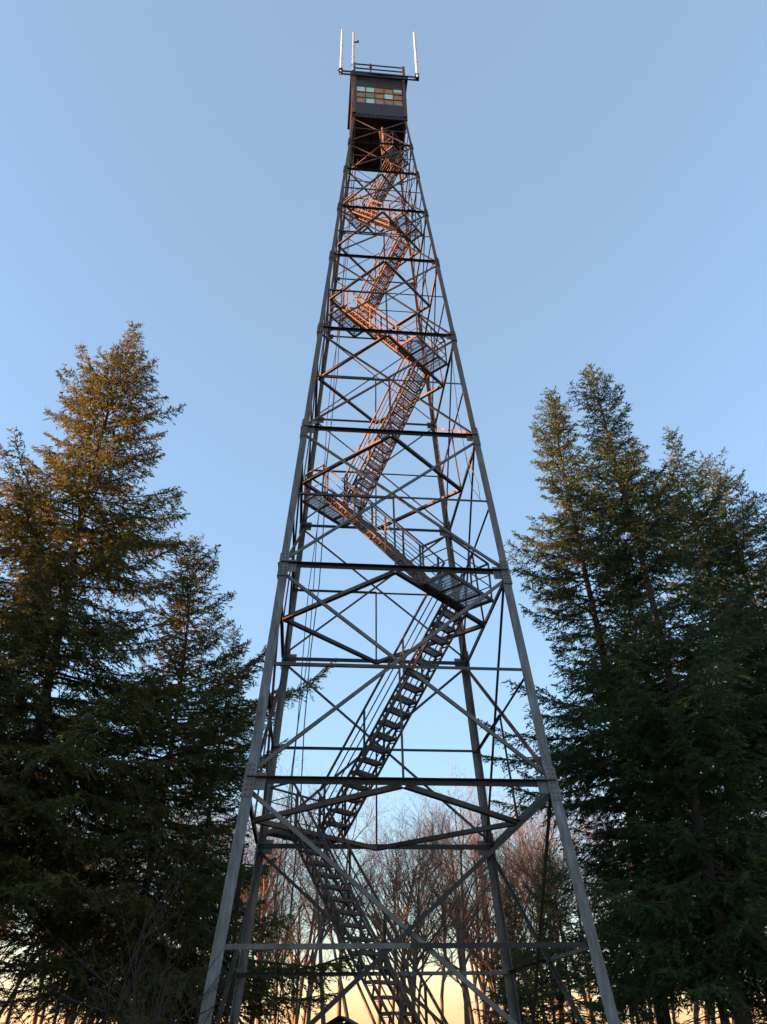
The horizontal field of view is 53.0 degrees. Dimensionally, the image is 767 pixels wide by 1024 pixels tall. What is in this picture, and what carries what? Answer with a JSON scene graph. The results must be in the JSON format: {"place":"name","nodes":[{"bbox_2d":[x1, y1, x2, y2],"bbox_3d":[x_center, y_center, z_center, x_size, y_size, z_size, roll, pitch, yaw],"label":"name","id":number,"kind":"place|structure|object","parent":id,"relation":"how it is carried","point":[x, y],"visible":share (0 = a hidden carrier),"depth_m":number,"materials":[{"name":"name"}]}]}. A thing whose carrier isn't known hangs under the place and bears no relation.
{"place":"outdoors","nodes":[
{"label":"outdoors","id":0,"kind":"place"},
{"bbox_2d":[0,924,29,967],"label":"bare tree","id":1,"kind":"object","parent":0,"point":[6,950],"visible":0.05,"depth_m":53.79,"materials":[{"name":"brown wood"}]},
{"bbox_2d":[325,1015,358,1023],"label":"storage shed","id":2,"kind":"structure","parent":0,"point":[338,1019],"depth_m":20.99,"materials":[{"name":"black"}]},
{"bbox_2d":[0,0,766,1023],"label":"sky","id":3,"kind":"structure","parent":0,"point":[593,173],"materials":[{"name":"blue"}]},
{"bbox_2d":[693,997,698,1023],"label":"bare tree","id":4,"kind":"object","parent":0,"point":[694,1015],"visible":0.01,"depth_m":53.28,"materials":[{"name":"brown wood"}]},
{"bbox_2d":[690,851,766,971],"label":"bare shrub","id":5,"kind":"object","parent":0,"point":[745,916],"visible":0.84,"depth_m":16.05,"materials":[{"name":"brown plant"}]},
{"bbox_3d":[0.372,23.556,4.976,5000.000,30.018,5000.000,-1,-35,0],"label":"ground","id":6,"kind":"structure","parent":0,"visible":0},
{"bbox_2d":[0,551,87,832],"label":"spruce tree","id":7,"kind":"object","parent":6,"relation":"on","point":[29,725],"visible":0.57,"depth_m":19.14,"materials":[{"name":"green plant"}]},
{"bbox_2d":[0,589,101,901],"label":"spruce tree","id":8,"kind":"object","parent":6,"relation":"on","point":[63,639],"visible":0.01,"depth_m":27.68,"materials":[{"name":"green plant"}]},
{"bbox_2d":[5,865,105,1023],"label":"bare tree","id":9,"kind":"object","parent":6,"relation":"on","point":[15,985],"visible":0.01,"depth_m":45.44,"materials":[{"name":"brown wood"}]},
{"bbox_2d":[23,813,110,1023],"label":"bare tree","id":10,"kind":"object","parent":6,"relation":"on","point":[34,1021],"depth_m":43.28,"materials":[{"name":"brown plant"}]},
{"bbox_2d":[35,819,100,1023],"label":"bare tree","id":11,"kind":"object","parent":6,"relation":"on","point":[40,1022],"depth_m":54.57,"materials":[{"name":"brown plant"}]},
{"bbox_2d":[6,895,140,1023],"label":"bare tree","id":12,"kind":"object","parent":6,"relation":"on","point":[57,972],"visible":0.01,"depth_m":48.99,"materials":[{"name":"brown plant"}]},
{"bbox_2d":[41,853,114,1023],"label":"bare tree","id":13,"kind":"object","parent":6,"relation":"on","point":[70,954],"visible":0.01,"depth_m":28.91,"materials":[{"name":"brown wood"}]},
{"bbox_2d":[0,811,163,1015],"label":"bare tree","id":14,"kind":"object","parent":6,"relation":"on","point":[17,985],"visible":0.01,"depth_m":35.60,"materials":[{"name":"brown plant"}]},
{"bbox_2d":[36,858,158,1023],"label":"tree","id":15,"kind":"object","parent":6,"relation":"on","point":[93,1014],"visible":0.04,"depth_m":25.48,"materials":[{"name":"brown plant"}]},
{"bbox_2d":[52,863,159,1022],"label":"bare tree","id":16,"kind":"object","parent":6,"relation":"on","point":[81,926],"visible":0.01,"depth_m":40.02,"materials":[{"name":"brown wood"}]},
{"bbox_2d":[83,837,137,1021],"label":"bare tree","id":17,"kind":"object","parent":6,"relation":"on","point":[101,903],"depth_m":44.81,"materials":[{"name":"brown plant"}]},
{"bbox_2d":[0,814,261,1023],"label":"bare shrub","id":18,"kind":"object","parent":6,"relation":"on","point":[152,1019],"visible":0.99,"depth_m":11.93,"materials":[{"name":"brown plant"}]},
{"bbox_2d":[0,320,271,1018],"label":"spruce tree","id":19,"kind":"object","parent":6,"relation":"on","point":[40,563],"visible":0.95,"depth_m":21.00,"materials":[{"name":"green plant"}]},
{"bbox_2d":[108,866,181,999],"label":"bare tree","id":20,"kind":"object","parent":6,"relation":"on","point":[159,907],"depth_m":29.22,"materials":[{"name":"brown plant"}]},
{"bbox_2d":[90,790,279,958],"bbox_3d":[-12.616,22.403,44.273,13.610,16.972,9.324,-7,-35,9],"label":"bare tree","id":21,"kind":"object","parent":6,"relation":"on","point":[249,854],"visible":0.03,"depth_m":46.34,"materials":[{"name":"brown plant"}]},
{"bbox_2d":[0,531,373,1023],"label":"spruce tree","id":22,"kind":"object","parent":6,"relation":"on","point":[217,771],"visible":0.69,"depth_m":20.63,"materials":[{"name":"green plant"}]},
{"bbox_2d":[112,624,279,1023],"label":"spruce tree","id":23,"kind":"object","parent":6,"relation":"on","point":[214,906],"visible":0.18,"depth_m":24.99,"materials":[{"name":"green plant"}]},
{"bbox_2d":[164,787,233,869],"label":"bare tree","id":24,"kind":"object","parent":6,"relation":"on","point":[197,824],"visible":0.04,"depth_m":57.52,"materials":[{"name":"brown plant"}]},
{"bbox_2d":[169,814,253,954],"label":"bare tree","id":25,"kind":"object","parent":6,"relation":"on","point":[222,860],"visible":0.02,"depth_m":55.66,"materials":[{"name":"brown plant"}]},
{"bbox_2d":[186,790,261,926],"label":"bare tree","id":26,"kind":"object","parent":6,"relation":"on","point":[222,855],"visible":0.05,"depth_m":65.59,"materials":[{"name":"brown plant"}]},
{"bbox_2d":[202,812,289,953],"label":"bare tree","id":27,"kind":"object","parent":6,"relation":"on","point":[247,851],"visible":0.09,"depth_m":42.25,"materials":[{"name":"brown plant"}]},
{"bbox_2d":[200,796,311,1023],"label":"bare tree","id":28,"kind":"object","parent":6,"relation":"on","point":[258,1022],"visible":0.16,"depth_m":58.16,"materials":[{"name":"brown plant"}]},
{"bbox_2d":[209,786,310,1022],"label":"bare tree","id":29,"kind":"object","parent":6,"relation":"on","point":[266,883],"visible":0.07,"depth_m":61.22,"materials":[{"name":"brown wood"}]},
{"bbox_2d":[226,805,298,914],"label":"bare tree","id":30,"kind":"object","parent":6,"relation":"on","point":[247,897],"visible":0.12,"depth_m":52.89,"materials":[{"name":"brown plant"}]},
{"bbox_2d":[241,863,320,1023],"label":"bare tree","id":31,"kind":"object","parent":6,"relation":"on","point":[278,905],"visible":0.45,"depth_m":40.60,"materials":[{"name":"brown wood"}]},
{"bbox_2d":[238,819,330,1023],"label":"bare tree","id":32,"kind":"object","parent":6,"relation":"on","point":[288,941],"visible":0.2,"depth_m":50.05,"materials":[{"name":"brown plant"}]},
{"bbox_2d":[239,766,338,965],"bbox_3d":[-6.862,24.400,47.496,9.372,17.116,7.795,-20,-39,25],"label":"bare tree","id":33,"kind":"object","parent":6,"relation":"on","point":[272,868],"visible":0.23,"depth_m":48.71,"materials":[{"name":"brown plant"}]},
{"bbox_2d":[255,849,344,1023],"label":"bare tree","id":34,"kind":"object","parent":6,"relation":"on","point":[297,954],"visible":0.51,"depth_m":45.89,"materials":[{"name":"brown wood"}]},
{"bbox_2d":[250,752,369,1023],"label":"bare tree","id":35,"kind":"object","parent":6,"relation":"on","point":[320,937],"visible":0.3,"depth_m":37.13,"materials":[{"name":"brown plant"}]},
{"bbox_2d":[265,869,356,1023],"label":"bare tree","id":36,"kind":"object","parent":6,"relation":"on","point":[304,1016],"visible":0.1,"depth_m":60.10,"materials":[{"name":"brown wood"}]},
{"bbox_2d":[250,792,391,1023],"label":"bare tree","id":37,"kind":"object","parent":6,"relation":"on","point":[307,962],"visible":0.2,"depth_m":55.61,"materials":[{"name":"brown wood"}]},
{"bbox_2d":[288,820,359,1017],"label":"bare tree","id":38,"kind":"object","parent":6,"relation":"on","point":[330,935],"visible":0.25,"depth_m":51.96,"materials":[{"name":"brown plant"}]},
{"bbox_2d":[278,824,387,1023],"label":"bare tree","id":39,"kind":"object","parent":6,"relation":"on","point":[308,1018],"visible":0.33,"depth_m":40.17,"materials":[{"name":"brown plant"}]},
{"bbox_2d":[280,757,407,1015],"bbox_3d":[-3.289,31.470,62.609,12.005,22.514,11.390,27,-43,-34],"label":"bare tree","id":40,"kind":"object","parent":6,"relation":"on","point":[340,955],"visible":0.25,"depth_m":63.90,"materials":[{"name":"brown plant"}]},
{"bbox_2d":[283,805,453,1023],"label":"bare tree","id":41,"kind":"object","parent":6,"relation":"on","point":[366,1003],"visible":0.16,"depth_m":58.87,"materials":[{"name":"brown plant"}]},
{"bbox_2d":[334,839,405,995],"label":"bare tree","id":42,"kind":"object","parent":6,"relation":"on","point":[374,913],"visible":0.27,"depth_m":55.76,"materials":[{"name":"brown plant"}]},
{"bbox_2d":[356,833,425,1023],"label":"bare tree","id":43,"kind":"object","parent":6,"relation":"on","point":[378,1004],"visible":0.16,"depth_m":58.90,"materials":[{"name":"brown plant"}]},
{"bbox_2d":[339,808,443,1023],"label":"bare tree","id":44,"kind":"object","parent":6,"relation":"on","point":[385,904],"visible":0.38,"depth_m":53.19,"materials":[{"name":"brown plant"}]},
{"bbox_2d":[350,796,464,1023],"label":"bare tree","id":45,"kind":"object","parent":6,"relation":"on","point":[399,884],"visible":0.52,"depth_m":41.61,"materials":[{"name":"brown plant"}]},
{"bbox_2d":[199,29,619,1023],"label":"fire lookout tower","id":46,"kind":"structure","parent":6,"relation":"on","point":[377,125],"depth_m":18.44,"materials":[{"name":"metal"}]},
{"bbox_2d":[356,791,475,1023],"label":"bare tree","id":47,"kind":"object","parent":6,"relation":"on","point":[392,871],"visible":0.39,"depth_m":44.19,"materials":[{"name":"brown wood"}]},
{"bbox_2d":[333,790,503,1023],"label":"bare tree","id":48,"kind":"object","parent":6,"relation":"on","point":[415,955],"visible":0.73,"depth_m":38.53,"materials":[{"name":"brown wood"}]},
{"bbox_2d":[388,849,495,1016],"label":"bare tree","id":49,"kind":"object","parent":6,"relation":"on","point":[421,985],"visible":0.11,"depth_m":60.72,"materials":[{"name":"brown plant"}]},
{"bbox_2d":[377,767,508,1023],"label":"bare tree","id":50,"kind":"object","parent":6,"relation":"on","point":[474,977],"visible":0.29,"depth_m":53.23,"materials":[{"name":"brown plant"}]},
{"bbox_2d":[400,814,490,1022],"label":"bare tree","id":51,"kind":"object","parent":6,"relation":"on","point":[444,935],"visible":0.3,"depth_m":44.74,"materials":[{"name":"brown plant"}]},
{"bbox_2d":[384,760,529,1023],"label":"bare tree","id":52,"kind":"object","parent":6,"relation":"on","point":[461,926],"visible":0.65,"depth_m":38.86,"materials":[{"name":"brown plant"}]},
{"bbox_2d":[427,837,489,1016],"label":"bare tree","id":53,"kind":"object","parent":6,"relation":"on","point":[479,979],"visible":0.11,"depth_m":57.83,"materials":[{"name":"brown plant"}]},
{"bbox_2d":[405,820,541,1023],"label":"bare tree","id":54,"kind":"object","parent":6,"relation":"on","point":[437,964],"visible":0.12,"depth_m":55.77,"materials":[{"name":"brown plant"}]},
{"bbox_2d":[376,769,584,1023],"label":"bare tree","id":55,"kind":"object","parent":6,"relation":"on","point":[460,968],"visible":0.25,"depth_m":46.67,"materials":[{"name":"brown wood"}]},
{"bbox_2d":[416,823,564,1021],"bbox_3d":[6.965,23.494,42.820,10.420,12.992,7.138,13,-37,-20],"label":"bare tree","id":56,"kind":"object","parent":6,"relation":"on","point":[495,932],"visible":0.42,"depth_m":43.60,"materials":[{"name":"brown plant"}]},
{"bbox_2d":[449,788,556,1022],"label":"bare tree","id":57,"kind":"object","parent":6,"relation":"on","point":[492,935],"visible":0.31,"depth_m":52.35,"materials":[{"name":"brown wood"}]},
{"bbox_2d":[418,794,608,1019],"bbox_3d":[9.981,32.263,63.240,19.114,21.707,13.006,6,-35,-9],"label":"bare tree","id":58,"kind":"object","parent":6,"relation":"on","point":[520,879],"visible":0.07,"depth_m":63.31,"materials":[{"name":"brown wood"}]},
{"bbox_2d":[462,934,568,1023],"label":"spruce tree","id":59,"kind":"object","parent":6,"relation":"on","point":[524,987],"visible":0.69,"depth_m":27.58,"materials":[{"name":"green plant"}]},
{"bbox_2d":[468,881,576,1023],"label":"spruce tree","id":60,"kind":"object","parent":6,"relation":"on","point":[507,914],"visible":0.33,"depth_m":33.48,"materials":[{"name":"green plant"}]},
{"bbox_2d":[454,798,592,1013],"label":"bare tree","id":61,"kind":"object","parent":6,"relation":"on","point":[522,874],"visible":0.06,"depth_m":65.86,"materials":[{"name":"brown wood"}]},
{"bbox_2d":[464,843,589,1020],"bbox_3d":[10.363,28.346,51.083,12.609,14.320,8.580,-19,-38,24],"label":"bare tree","id":62,"kind":"object","parent":6,"relation":"on","point":[538,922],"visible":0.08,"depth_m":52.18,"materials":[{"name":"brown plant"}]},
{"bbox_2d":[475,789,580,1017],"bbox_3d":[10.025,26.844,52.837,8.859,18.723,12.786,-6,-35,8],"label":"bare tree","id":63,"kind":"object","parent":6,"relation":"on","point":[530,859],"visible":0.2,"depth_m":55.40,"materials":[{"name":"brown wood"}]},
{"bbox_2d":[472,787,587,1017],"bbox_3d":[8.840,21.413,42.159,7.046,15.624,6.972,-14,-37,18],"label":"bare tree","id":64,"kind":"object","parent":6,"relation":"on","point":[526,874],"visible":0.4,"depth_m":43.19,"materials":[{"name":"brown wood"}]},
{"bbox_2d":[475,820,606,1023],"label":"bare tree","id":65,"kind":"object","parent":6,"relation":"on","point":[557,899],"visible":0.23,"depth_m":40.72,"materials":[{"name":"brown plant"}]},
{"bbox_2d":[447,804,637,1023],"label":"bare tree","id":66,"kind":"object","parent":6,"relation":"on","point":[588,999],"visible":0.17,"depth_m":52.05,"materials":[{"name":"brown plant"}]},
{"bbox_2d":[498,773,595,1023],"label":"bare tree","id":67,"kind":"object","parent":6,"relation":"on","point":[538,865],"visible":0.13,"depth_m":68.28,"materials":[{"name":"brown wood"}]},
{"bbox_2d":[521,851,606,1023],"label":"spruce tree","id":68,"kind":"object","parent":6,"relation":"on","point":[552,903],"visible":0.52,"depth_m":33.91,"materials":[{"name":"green plant"}]},
{"bbox_2d":[538,788,647,1023],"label":"bare tree","id":69,"kind":"object","parent":6,"relation":"on","point":[594,872],"visible":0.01,"depth_m":63.69,"materials":[{"name":"brown wood"}]},
{"bbox_2d":[552,779,641,872],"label":"bare tree","id":70,"kind":"object","parent":6,"relation":"on","point":[594,829],"visible":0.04,"depth_m":50.83,"materials":[{"name":"brown plant"}]},
{"bbox_2d":[570,797,634,1023],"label":"bare tree","id":71,"kind":"object","parent":6,"relation":"on","point":[600,878],"visible":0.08,"depth_m":43.45,"materials":[{"name":"brown plant"}]},
{"bbox_2d":[559,844,675,1011],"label":"bare tree","id":72,"kind":"object","parent":6,"relation":"on","point":[644,1009],"visible":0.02,"depth_m":54.65,"materials":[{"name":"brown plant"}]},
{"bbox_2d":[478,385,766,1023],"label":"spruce tree","id":73,"kind":"object","parent":6,"relation":"on","point":[591,807],"visible":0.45,"depth_m":22.85,"materials":[{"name":"green plant"}]},
{"bbox_2d":[481,362,766,1023],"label":"spruce tree","id":74,"kind":"object","parent":6,"relation":"on","point":[696,841],"visible":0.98,"depth_m":19.83,"materials":[{"name":"green plant"}]},
{"bbox_2d":[593,848,689,1023],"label":"bare tree","id":75,"kind":"object","parent":6,"relation":"on","point":[634,917],"visible":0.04,"depth_m":38.90,"materials":[{"name":"brown wood"}]},
{"bbox_2d":[569,863,716,1023],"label":"tree","id":76,"kind":"object","parent":6,"relation":"on","point":[628,1015],"visible":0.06,"depth_m":26.39,"materials":[{"name":"green plant"}]},
{"bbox_2d":[654,900,675,1023],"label":"bare tree","id":77,"kind":"object","parent":6,"relation":"on","point":[674,1020],"depth_m":49.42,"materials":[{"name":"brown plant"}]},
{"bbox_2d":[565,426,766,943],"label":"spruce tree","id":78,"kind":"object","parent":6,"relation":"on","point":[707,565],"visible":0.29,"depth_m":26.48,"materials":[{"name":"green plant"}]},
{"bbox_2d":[578,564,763,1023],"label":"spruce tree","id":79,"kind":"object","parent":6,"relation":"on","point":[723,1020],"visible":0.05,"depth_m":27.23,"materials":[{"name":"green plant"}]},
{"bbox_2d":[607,865,743,1023],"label":"bare tree","id":80,"kind":"object","parent":6,"relation":"on","point":[713,1015],"depth_m":29.23,"materials":[{"name":"brown wood"}]},
{"bbox_2d":[638,447,766,817],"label":"spruce tree","id":81,"kind":"object","parent":6,"relation":"on","point":[761,594],"visible":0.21,"depth_m":28.91,"materials":[{"name":"green plant"}]},
{"bbox_2d":[704,818,721,1023],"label":"bare tree","id":82,"kind":"object","parent":6,"relation":"on","point":[707,1022],"depth_m":41.41,"materials":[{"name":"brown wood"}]},
{"bbox_2d":[706,948,766,1023],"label":"spruce tree","id":83,"kind":"object","parent":6,"relation":"on","point":[760,1016],"visible":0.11,"depth_m":20.90,"materials":[{"name":"green plant"}]},
{"bbox_2d":[715,491,766,746],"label":"spruce tree","id":84,"kind":"object","parent":6,"relation":"on","point":[761,529],"visible":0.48,"depth_m":26.04,"materials":[{"name":"green plant"}]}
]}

